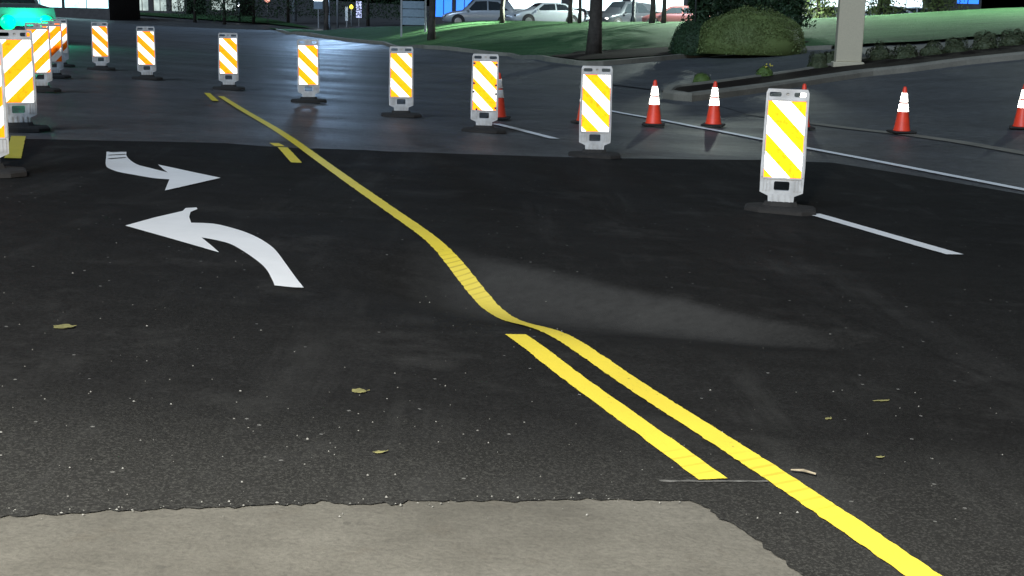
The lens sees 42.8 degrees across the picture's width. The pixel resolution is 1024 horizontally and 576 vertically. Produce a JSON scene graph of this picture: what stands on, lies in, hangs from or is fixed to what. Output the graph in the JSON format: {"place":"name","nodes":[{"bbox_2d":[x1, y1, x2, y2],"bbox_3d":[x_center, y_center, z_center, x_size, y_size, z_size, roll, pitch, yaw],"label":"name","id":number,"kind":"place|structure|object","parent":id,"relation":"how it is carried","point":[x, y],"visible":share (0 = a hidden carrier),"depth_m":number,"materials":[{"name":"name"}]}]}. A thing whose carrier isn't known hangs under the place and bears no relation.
{"place":"outdoors","nodes":[
{"label":"outdoors","id":0,"kind":"place"},
{"bbox_2d":[140,12,311,27],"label":"grass bank","id":1,"kind":"structure","parent":0,"point":[262,20],"depth_m":129.09,"materials":[{"name":"green plant"}]},
{"bbox_2d":[357,22,427,27],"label":"parking lot","id":2,"kind":"structure","parent":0,"point":[385,24],"depth_m":123.70,"materials":[{"name":"grey asphalt"}]},
{"bbox_2d":[324,0,328,29],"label":"tree","id":3,"kind":"object","parent":2,"relation":"on","point":[326,22],"visible":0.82,"depth_m":93.16,"materials":[{"name":"brown plant"}]},
{"bbox_2d":[330,0,397,25],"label":"evergreen tree","id":4,"kind":"object","parent":2,"relation":"on","point":[368,15],"visible":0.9,"depth_m":117.33,"materials":[{"name":"green plant"}]},
{"bbox_2d":[372,0,429,25],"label":"evergreen tree","id":5,"kind":"object","parent":2,"relation":"on","point":[398,4],"visible":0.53,"depth_m":114.98,"materials":[{"name":"green plant"}]},
{"bbox_2d":[435,0,471,24],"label":"shop building","id":6,"kind":"structure","parent":2,"relation":"on","point":[443,7],"depth_m":97.96,"materials":[{"name":"brick"}]},
{"bbox_2d":[435,0,452,16],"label":"window","id":7,"kind":"structure","parent":6,"relation":"in","point":[443,7],"depth_m":97.97,"materials":[{"name":"blue glass"}]},
{"bbox_2d":[455,0,471,10],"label":"window","id":8,"kind":"structure","parent":6,"relation":"in","point":[459,4],"depth_m":97.92,"materials":[{"name":"blue glass"}]},
{"bbox_2d":[442,0,514,22],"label":"parked car","id":9,"kind":"object","parent":2,"relation":"on","point":[480,10],"visible":0.45,"depth_m":77.48,"materials":[{"name":"silver metal"}]},
{"bbox_2d":[506,2,584,21],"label":"parked car","id":10,"kind":"object","parent":2,"relation":"on","point":[548,11],"visible":0.53,"depth_m":76.54,"materials":[{"name":"paint"}]},
{"bbox_2d":[574,8,588,21],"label":"parked car","id":11,"kind":"object","parent":2,"relation":"on","point":[586,15],"visible":0.04,"depth_m":81.06,"materials":[{"name":"paint"}]},
{"bbox_2d":[505,0,687,12],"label":"shop building","id":12,"kind":"structure","parent":2,"relation":"on","point":[517,5],"depth_m":95.92,"materials":[{"name":"brick"}]},
{"bbox_2d":[508,0,561,8],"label":"window","id":13,"kind":"structure","parent":12,"relation":"in","point":[517,4],"depth_m":95.94,"materials":[{"name":"white glass"}]},
{"bbox_2d":[573,0,622,10],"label":"window","id":14,"kind":"structure","parent":12,"relation":"in","point":[585,3],"depth_m":95.94,"materials":[{"name":"white glass"}]},
{"bbox_2d":[630,0,684,11],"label":"window","id":15,"kind":"structure","parent":12,"relation":"in","point":[658,2],"depth_m":95.89,"materials":[{"name":"white glass"}]},
{"bbox_2d":[602,1,650,21],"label":"parked car","id":16,"kind":"object","parent":2,"relation":"on","point":[618,11],"visible":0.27,"depth_m":77.53,"materials":[{"name":"paint"}]},
{"bbox_2d":[642,6,692,21],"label":"parked car","id":17,"kind":"object","parent":2,"relation":"on","point":[674,13],"visible":0.15,"depth_m":77.56,"materials":[{"name":"red paint"}]},
{"bbox_2d":[799,6,836,17],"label":"parked car","id":18,"kind":"object","parent":2,"relation":"on","point":[814,11],"visible":0.03,"depth_m":81.38,"materials":[{"name":"white paint"}]},
{"bbox_2d":[802,0,837,17],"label":"evergreen tree","id":19,"kind":"object","parent":2,"relation":"on","point":[820,6],"visible":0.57,"depth_m":79.61,"materials":[{"name":"green plant"}]},
{"bbox_2d":[804,0,926,11],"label":"shop building","id":20,"kind":"structure","parent":2,"relation":"on","point":[907,3],"depth_m":103.64,"materials":[{"name":"brick"}]},
{"bbox_2d":[809,0,837,8],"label":"window","id":21,"kind":"structure","parent":20,"relation":"in","point":[812,0],"depth_m":103.66,"materials":[{"name":"white"}]},
{"bbox_2d":[889,0,923,7],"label":"window","id":22,"kind":"structure","parent":20,"relation":"in","point":[906,2],"depth_m":103.63,"materials":[{"name":"white glass"}]},
{"bbox_2d":[865,0,911,15],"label":"evergreen tree","id":23,"kind":"object","parent":2,"relation":"on","point":[880,8],"visible":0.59,"depth_m":81.47,"materials":[{"name":"green plant"}]},
{"bbox_2d":[865,6,911,15],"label":"parked car","id":24,"kind":"object","parent":2,"relation":"on","point":[898,7],"visible":0.05,"depth_m":83.36,"materials":[{"name":"white paint"}]},
{"bbox_2d":[905,7,930,12],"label":"parked car","id":25,"kind":"object","parent":2,"relation":"on","point":[916,10],"depth_m":87.19,"materials":[{"name":"paint"}]},
{"bbox_2d":[908,0,967,12],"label":"evergreen tree","id":26,"kind":"object","parent":2,"relation":"on","point":[940,4],"visible":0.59,"depth_m":83.59,"materials":[{"name":"green plant"}]},
{"bbox_2d":[927,0,981,10],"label":"shop building","id":27,"kind":"structure","parent":2,"relation":"on","point":[973,4],"depth_m":101.62,"materials":[{"name":"brick"}]},
{"bbox_2d":[957,0,979,3],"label":"window","id":28,"kind":"structure","parent":27,"relation":"in","point":[962,1],"depth_m":101.65,"materials":[{"name":"blue glass"}]},
{"bbox_2d":[0,0,1023,575],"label":"road","id":29,"kind":"structure","parent":0,"point":[674,340],"depth_m":5.86,"materials":[{"name":"black asphalt"}]},
{"bbox_2d":[0,41,26,177],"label":"vertical panel","id":30,"kind":"object","parent":29,"relation":"on","point":[10,171],"visible":1,"depth_m":9.66,"materials":[{"name":"white plastic"}]},
{"bbox_2d":[0,30,50,132],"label":"vertical panel","id":31,"kind":"object","parent":29,"relation":"on","point":[19,68],"visible":0.84,"depth_m":12.95,"materials":[{"name":"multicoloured plastic"}]},
{"bbox_2d":[0,0,55,35],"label":"work truck","id":32,"kind":"object","parent":29,"relation":"on","point":[13,13],"visible":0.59,"depth_m":40.35,"materials":[{"name":"teal paint"}]},
{"bbox_2d":[25,23,61,91],"bbox_3d":[-6.943,-3.384,19.168,0.570,0.990,0.400,-4,13,-23],"label":"vertical panel","id":33,"kind":"object","parent":29,"relation":"on","point":[42,51],"visible":0.82,"depth_m":19.15,"materials":[{"name":"white plastic"}]},
{"bbox_2d":[37,21,70,77],"bbox_3d":[-8.149,-4.232,23.169,0.570,0.990,0.400,-4,13,-22],"label":"vertical panel","id":34,"kind":"object","parent":29,"relation":"on","point":[56,44],"visible":0.75,"depth_m":23.15,"materials":[{"name":"white plastic"}]},
{"bbox_2d":[50,19,74,66],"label":"vertical panel","id":35,"kind":"object","parent":29,"relation":"on","point":[65,41],"visible":0.54,"depth_m":27.76,"materials":[{"name":"white plastic"}]},
{"bbox_2d":[53,324,76,327],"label":"fallen leaf","id":36,"kind":"object","parent":29,"relation":"on","point":[63,326],"visible":1,"depth_m":5.35,"materials":[{"name":"plant"}]},
{"bbox_2d":[38,0,139,19],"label":"shop building","id":37,"kind":"structure","parent":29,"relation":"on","point":[110,9],"depth_m":109.81,"materials":[{"name":"brick"}]},
{"bbox_2d":[38,0,61,6],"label":"window","id":38,"kind":"structure","parent":37,"relation":"in","point":[49,3],"depth_m":109.80,"materials":[{"name":"white glass"}]},
{"bbox_2d":[64,0,108,7],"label":"window","id":39,"kind":"structure","parent":37,"relation":"in","point":[67,3],"depth_m":109.78,"materials":[{"name":"white glass"}]},
{"bbox_2d":[87,22,114,69],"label":"vertical panel","id":40,"kind":"object","parent":29,"relation":"on","point":[99,40],"visible":1,"depth_m":27.53,"materials":[{"name":"white plastic"}]},
{"bbox_2d":[132,26,162,79],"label":"vertical panel","id":41,"kind":"object","parent":29,"relation":"on","point":[146,48],"visible":1,"depth_m":24.87,"materials":[{"name":"white plastic"}]},
{"bbox_2d":[140,0,205,14],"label":"shop building","id":42,"kind":"structure","parent":29,"relation":"on","point":[152,6],"depth_m":146.94,"materials":[{"name":"brick"}]},
{"bbox_2d":[140,0,148,10],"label":"window","id":43,"kind":"structure","parent":42,"relation":"in","point":[143,3],"depth_m":147.00,"materials":[{"name":"grey glass"}]},
{"bbox_2d":[153,0,166,10],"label":"window","id":44,"kind":"structure","parent":42,"relation":"in","point":[158,5],"depth_m":146.96,"materials":[{"name":"grey glass"}]},
{"bbox_2d":[171,0,183,10],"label":"window","id":45,"kind":"structure","parent":42,"relation":"in","point":[172,1],"depth_m":146.93,"materials":[{"name":"grey"}]},
{"bbox_2d":[159,0,225,21],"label":"evergreen tree","id":46,"kind":"object","parent":29,"relation":"on","point":[194,9],"visible":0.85,"depth_m":116.91,"materials":[{"name":"green plant"}]},
{"bbox_2d":[193,0,253,24],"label":"evergreen tree","id":47,"kind":"object","parent":29,"relation":"on","point":[224,12],"visible":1,"depth_m":115.20,"materials":[{"name":"green plant"}]},
{"bbox_2d":[212,33,244,89],"bbox_3d":[-5.052,-4.038,23.272,0.570,0.990,0.400,-1,12,-12],"label":"vertical panel","id":48,"kind":"object","parent":29,"relation":"on","point":[227,54],"visible":1,"depth_m":23.23,"materials":[{"name":"white plastic"}]},
{"bbox_2d":[209,0,251,15],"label":"shop building","id":49,"kind":"structure","parent":29,"relation":"on","point":[243,13],"depth_m":147.01,"materials":[{"name":"brick"}]},
{"bbox_2d":[211,0,235,9],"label":"window","id":50,"kind":"structure","parent":49,"relation":"in","point":[226,5],"depth_m":146.96,"materials":[{"name":"grey"}]},
{"bbox_2d":[218,0,285,23],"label":"evergreen tree","id":51,"kind":"object","parent":29,"relation":"on","point":[254,6],"visible":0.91,"depth_m":119.25,"materials":[{"name":"green plant"}]},
{"bbox_2d":[261,0,317,22],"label":"evergreen tree","id":52,"kind":"object","parent":29,"relation":"on","point":[288,9],"visible":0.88,"depth_m":122.20,"materials":[{"name":"green plant"}]},
{"bbox_2d":[292,0,296,20],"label":"pole","id":53,"kind":"object","parent":29,"relation":"on","point":[294,17],"visible":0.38,"depth_m":131.44,"materials":[{"name":"grey metal"}]},
{"bbox_2d":[291,39,326,102],"bbox_3d":[-3.261,-3.475,20.918,0.570,0.990,0.400,-1,12,-9],"label":"vertical panel","id":54,"kind":"object","parent":29,"relation":"on","point":[307,62],"visible":1,"depth_m":20.88,"materials":[{"name":"white plastic"}]},
{"bbox_2d":[314,0,322,27],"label":"sign","id":55,"kind":"object","parent":29,"relation":"on","point":[318,4],"visible":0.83,"depth_m":113.90,"materials":[{"name":"grey metal"}]},
{"bbox_2d":[289,0,355,17],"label":"evergreen tree","id":56,"kind":"object","parent":29,"relation":"on","point":[316,13],"visible":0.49,"depth_m":122.02,"materials":[{"name":"green plant"}]},
{"bbox_2d":[336,0,338,27],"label":"pole","id":57,"kind":"object","parent":29,"relation":"on","point":[337,13],"visible":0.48,"depth_m":112.80,"materials":[{"name":"grey metal"}]},
{"bbox_2d":[345,7,347,26],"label":"sign","id":58,"kind":"object","parent":29,"relation":"on","point":[346,13],"visible":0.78,"depth_m":117.07,"materials":[{"name":"grey metal"}]},
{"bbox_2d":[356,1,361,25],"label":"sign","id":59,"kind":"object","parent":29,"relation":"on","point":[360,4],"visible":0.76,"depth_m":118.69,"materials":[{"name":"grey metal"}]},
{"bbox_2d":[352,388,367,392],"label":"fallen leaf","id":60,"kind":"object","parent":29,"relation":"on","point":[358,390],"visible":1,"depth_m":4.74,"materials":[{"name":"plant"}]},
{"bbox_2d":[381,46,420,117],"bbox_3d":[-1.587,-2.954,18.710,0.570,0.990,0.400,0,12,-8],"label":"vertical panel","id":61,"kind":"object","parent":29,"relation":"on","point":[400,72],"visible":1,"depth_m":18.67,"materials":[{"name":"white plastic"}]},
{"bbox_2d":[461,54,505,133],"bbox_3d":[-0.349,-2.498,16.752,0.570,0.990,0.400,2,12,0],"label":"vertical panel","id":62,"kind":"object","parent":29,"relation":"on","point":[485,83],"visible":1,"depth_m":16.71,"materials":[{"name":"white plastic"}]},
{"bbox_2d":[486,73,510,119],"bbox_3d":[-0.198,-2.841,19.309,0.342,0.676,0.342,2,12,6],"label":"traffic cone","id":63,"kind":"object","parent":29,"relation":"on","point":[501,111],"visible":0.55,"depth_m":19.25,"materials":[{"name":"orange plastic"}]},
{"bbox_2d":[0,241,1016,518],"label":"grit","id":64,"kind":"object","parent":29,"relation":"on","point":[438,441],"visible":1,"depth_m":3.85,"materials":[{"name":"grey gravel"}]},
{"bbox_2d":[276,29,832,65],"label":"kerb","id":65,"kind":"structure","parent":29,"relation":"on","point":[614,62],"depth_m":45.19,"materials":[{"name":"concrete"}]},
{"bbox_2d":[570,104,579,122],"bbox_3d":[1.097,-2.815,19.549,0.342,0.676,0.342,6,13,20],"label":"traffic cone","id":66,"kind":"object","parent":29,"relation":"on","point":[576,120],"visible":0.13,"depth_m":19.54,"materials":[{"name":"plastic"}]},
{"bbox_2d":[568,66,620,158],"bbox_3d":[0.916,-1.931,14.313,0.570,0.990,0.400,2,12,1],"label":"vertical panel","id":67,"kind":"object","parent":29,"relation":"on","point":[595,116],"visible":1,"depth_m":14.28,"materials":[{"name":"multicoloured plastic"}]},
{"bbox_2d":[642,80,664,125],"bbox_3d":[2.145,-2.793,19.693,0.342,0.676,0.342,3,12,8],"label":"traffic cone","id":68,"kind":"object","parent":29,"relation":"on","point":[653,117],"visible":1,"depth_m":19.63,"materials":[{"name":"orange plastic"}]},
{"bbox_2d":[701,81,725,126],"bbox_3d":[3.105,-2.830,20.059,0.342,0.676,0.342,5,12,16],"label":"traffic cone","id":69,"kind":"object","parent":29,"relation":"on","point":[713,118],"visible":1,"depth_m":20.00,"materials":[{"name":"orange plastic"}]},
{"bbox_2d":[663,57,866,90],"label":"kerb","id":70,"kind":"structure","parent":29,"relation":"on","point":[672,87],"depth_m":31.82,"materials":[{"name":"concrete"}]},
{"bbox_2d":[744,88,815,215],"bbox_3d":[2.196,-1.106,10.549,0.570,0.990,0.400,4,12,11],"label":"vertical panel","id":71,"kind":"object","parent":29,"relation":"on","point":[783,157],"visible":1,"depth_m":10.51,"materials":[{"name":"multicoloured plastic"}]},
{"bbox_2d":[791,469,815,474],"bbox_3d":[0.917,0.575,4.109,0.079,0.014,0.009,6,13,22],"label":"wood sliver","id":72,"kind":"object","parent":29,"relation":"on","point":[804,470],"visible":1,"depth_m":4.11,"materials":[{"name":"wood"}]},
{"bbox_2d":[800,84,815,129],"bbox_3d":[4.436,-2.771,19.911,0.342,0.676,0.342,1,12,-2],"label":"traffic cone","id":73,"kind":"object","parent":29,"relation":"on","point":[804,87],"visible":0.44,"depth_m":19.83,"materials":[{"name":"plastic"}]},
{"bbox_2d":[662,51,1023,101],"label":"kerb","id":74,"kind":"structure","parent":29,"relation":"on","point":[701,95],"depth_m":31.23,"materials":[{"name":"concrete"}]},
{"bbox_2d":[747,113,1023,154],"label":"gutter","id":75,"kind":"object","parent":29,"relation":"on","point":[954,141],"visible":0.73,"depth_m":18.66,"materials":[{"name":"concrete"}]},
{"bbox_2d":[270,7,1023,60],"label":"lawn","id":76,"kind":"structure","parent":0,"point":[547,38],"depth_m":58.62,"materials":[{"name":"green plant"}]},
{"bbox_2d":[400,0,426,36],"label":"sign","id":77,"kind":"object","parent":76,"relation":"on","point":[412,10],"visible":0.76,"depth_m":68.63,"materials":[{"name":"grey metal"}]},
{"bbox_2d":[427,0,435,39],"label":"tree","id":78,"kind":"object","parent":76,"relation":"on","point":[431,34],"visible":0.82,"depth_m":65.71,"materials":[{"name":"brown plant"}]},
{"bbox_2d":[500,0,504,22],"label":"tree","id":79,"kind":"object","parent":76,"relation":"on","point":[502,14],"visible":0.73,"depth_m":69.21,"materials":[{"name":"brown plant"}]},
{"bbox_2d":[567,0,572,22],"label":"tree","id":80,"kind":"object","parent":76,"relation":"on","point":[570,14],"visible":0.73,"depth_m":68.21,"materials":[{"name":"brown plant"}]},
{"bbox_2d":[577,0,581,22],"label":"tree","id":81,"kind":"object","parent":76,"relation":"on","point":[580,12],"visible":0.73,"depth_m":68.10,"materials":[{"name":"brown plant"}]},
{"bbox_2d":[630,0,635,21],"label":"street lamp","id":82,"kind":"object","parent":76,"relation":"on","point":[633,18],"visible":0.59,"depth_m":70.29,"materials":[{"name":"metal"}]},
{"bbox_2d":[649,0,655,22],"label":"tree","id":83,"kind":"object","parent":76,"relation":"on","point":[652,17],"visible":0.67,"depth_m":66.33,"materials":[{"name":"brown plant"}]},
{"bbox_2d":[661,0,666,22],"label":"tree","id":84,"kind":"object","parent":76,"relation":"on","point":[663,15],"visible":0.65,"depth_m":66.04,"materials":[{"name":"brown plant"}]},
{"bbox_2d":[551,41,808,59],"bbox_3d":[6.185,-8.453,46.245,8.959,0.674,10.162,3,12,9],"label":"mulch bed","id":85,"kind":"object","parent":76,"relation":"on","point":[617,53],"visible":0.45,"depth_m":44.76,"materials":[{"name":"brown soil"}]},
{"bbox_2d":[585,0,602,53],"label":"tree","id":86,"kind":"object","parent":85,"relation":"on","point":[594,42],"visible":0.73,"depth_m":45.53,"materials":[{"name":"brown plant"}]},
{"bbox_2d":[668,19,719,55],"bbox_3d":[6.205,-8.514,44.368,1.810,1.202,1.729,1,12,0],"label":"clipped hedge","id":87,"kind":"object","parent":85,"relation":"on","point":[685,39],"visible":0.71,"depth_m":43.87,"materials":[{"name":"green plant"}]},
{"bbox_2d":[697,4,807,55],"bbox_3d":[8.007,-8.592,43.477,3.691,1.657,2.627,1,12,0],"label":"clipped hedge","id":88,"kind":"object","parent":85,"relation":"on","point":[738,31],"visible":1,"depth_m":42.70,"materials":[{"name":"green plant"}]},
{"bbox_2d":[680,0,724,23],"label":"evergreen tree","id":89,"kind":"object","parent":76,"relation":"on","point":[705,11],"visible":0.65,"depth_m":51.48,"materials":[{"name":"green plant"}]},
{"bbox_2d":[713,0,755,17],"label":"evergreen tree","id":90,"kind":"object","parent":76,"relation":"on","point":[729,6],"visible":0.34,"depth_m":54.30,"materials":[{"name":"green plant"}]},
{"bbox_2d":[739,0,779,13],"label":"evergreen tree","id":91,"kind":"object","parent":76,"relation":"on","point":[765,3],"visible":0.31,"depth_m":53.33,"materials":[{"name":"green plant"}]},
{"bbox_2d":[767,0,816,28],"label":"evergreen tree","id":92,"kind":"object","parent":76,"relation":"on","point":[793,9],"visible":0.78,"depth_m":51.44,"materials":[{"name":"green plant"}]},
{"bbox_2d":[331,0,1023,13],"label":"sky","id":93,"kind":"structure","parent":0,"point":[986,4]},
{"bbox_2d":[602,50,831,90],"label":"driveway","id":94,"kind":"structure","parent":0,"point":[664,74],"depth_m":39.38,"materials":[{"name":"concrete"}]},
{"bbox_2d":[675,45,1023,91],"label":"planting bed","id":95,"kind":"object","parent":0,"point":[919,58],"visible":0.69,"depth_m":33.64,"materials":[{"name":"brown soil"}]},
{"bbox_2d":[692,72,710,82],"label":"bed plant","id":96,"kind":"object","parent":95,"relation":"on","point":[699,77],"visible":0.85,"depth_m":31.59,"materials":[{"name":"green plant"}]},
{"bbox_2d":[755,64,772,75],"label":"bed plant","id":97,"kind":"object","parent":95,"relation":"on","point":[763,70],"visible":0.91,"depth_m":33.08,"materials":[{"name":"green plant"}]},
{"bbox_2d":[807,51,827,67],"bbox_3d":[8.279,-6.142,35.360,0.632,0.530,0.604,1,12,0],"label":"shrub","id":98,"kind":"object","parent":95,"relation":"on","point":[819,60],"visible":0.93,"depth_m":35.24,"materials":[{"name":"green plant"}]},
{"bbox_2d":[824,51,833,62],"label":"shrub","id":99,"kind":"object","parent":95,"relation":"on","point":[830,56],"visible":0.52,"depth_m":36.57,"materials":[{"name":"green plant"}]},
{"bbox_2d":[831,0,865,66],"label":"sign column","id":100,"kind":"structure","parent":95,"relation":"on","point":[849,32],"depth_m":34.93,"materials":[{"name":"beige paint"}]},
{"bbox_2d":[865,40,893,59],"bbox_3d":[10.230,-6.566,36.241,0.770,0.604,0.633,1,12,0],"label":"shrub","id":101,"kind":"object","parent":95,"relation":"on","point":[877,52],"visible":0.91,"depth_m":36.09,"materials":[{"name":"green plant"}]},
{"bbox_2d":[889,44,917,58],"bbox_3d":[10.771,-6.446,35.715,0.839,0.472,0.705,1,12,0],"label":"shrub","id":102,"kind":"object","parent":95,"relation":"on","point":[907,51],"visible":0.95,"depth_m":35.56,"materials":[{"name":"green plant"}]},
{"bbox_2d":[919,39,948,55],"bbox_3d":[11.551,-6.551,35.743,0.780,0.490,0.663,1,12,0],"label":"shrub","id":103,"kind":"object","parent":95,"relation":"on","point":[930,49],"visible":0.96,"depth_m":35.60,"materials":[{"name":"green plant"}]},
{"bbox_2d":[942,37,969,52],"bbox_3d":[12.167,-6.641,35.833,0.804,0.493,0.722,1,12,0],"label":"shrub","id":104,"kind":"object","parent":95,"relation":"on","point":[953,44],"visible":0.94,"depth_m":35.64,"materials":[{"name":"green plant"}]},
{"bbox_2d":[968,30,998,49],"bbox_3d":[12.953,-6.790,35.852,0.823,0.599,0.784,1,12,0],"label":"shrub","id":105,"kind":"object","parent":95,"relation":"on","point":[984,41],"visible":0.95,"depth_m":35.66,"materials":[{"name":"green plant"}]},
{"bbox_2d":[995,28,1023,45],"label":"shrub","id":106,"kind":"object","parent":95,"relation":"on","point":[1012,38],"visible":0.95,"depth_m":36.12,"materials":[{"name":"green plant"}]},
{"bbox_2d":[719,61,1023,150],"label":"side road","id":107,"kind":"structure","parent":0,"point":[977,104],"depth_m":24.86,"materials":[{"name":"grey asphalt"}]},
{"bbox_2d":[886,87,916,133],"bbox_3d":[5.785,-2.636,19.318,0.342,0.676,0.342,0,12,-7],"label":"traffic cone","id":108,"kind":"object","parent":107,"relation":"on","point":[902,125],"visible":1,"depth_m":19.26,"materials":[{"name":"orange plastic"}]},
{"bbox_2d":[1009,85,1023,128],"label":"traffic cone","id":109,"kind":"object","parent":107,"relation":"on","point":[1018,123],"visible":1,"depth_m":19.75,"materials":[{"name":"orange plastic"}]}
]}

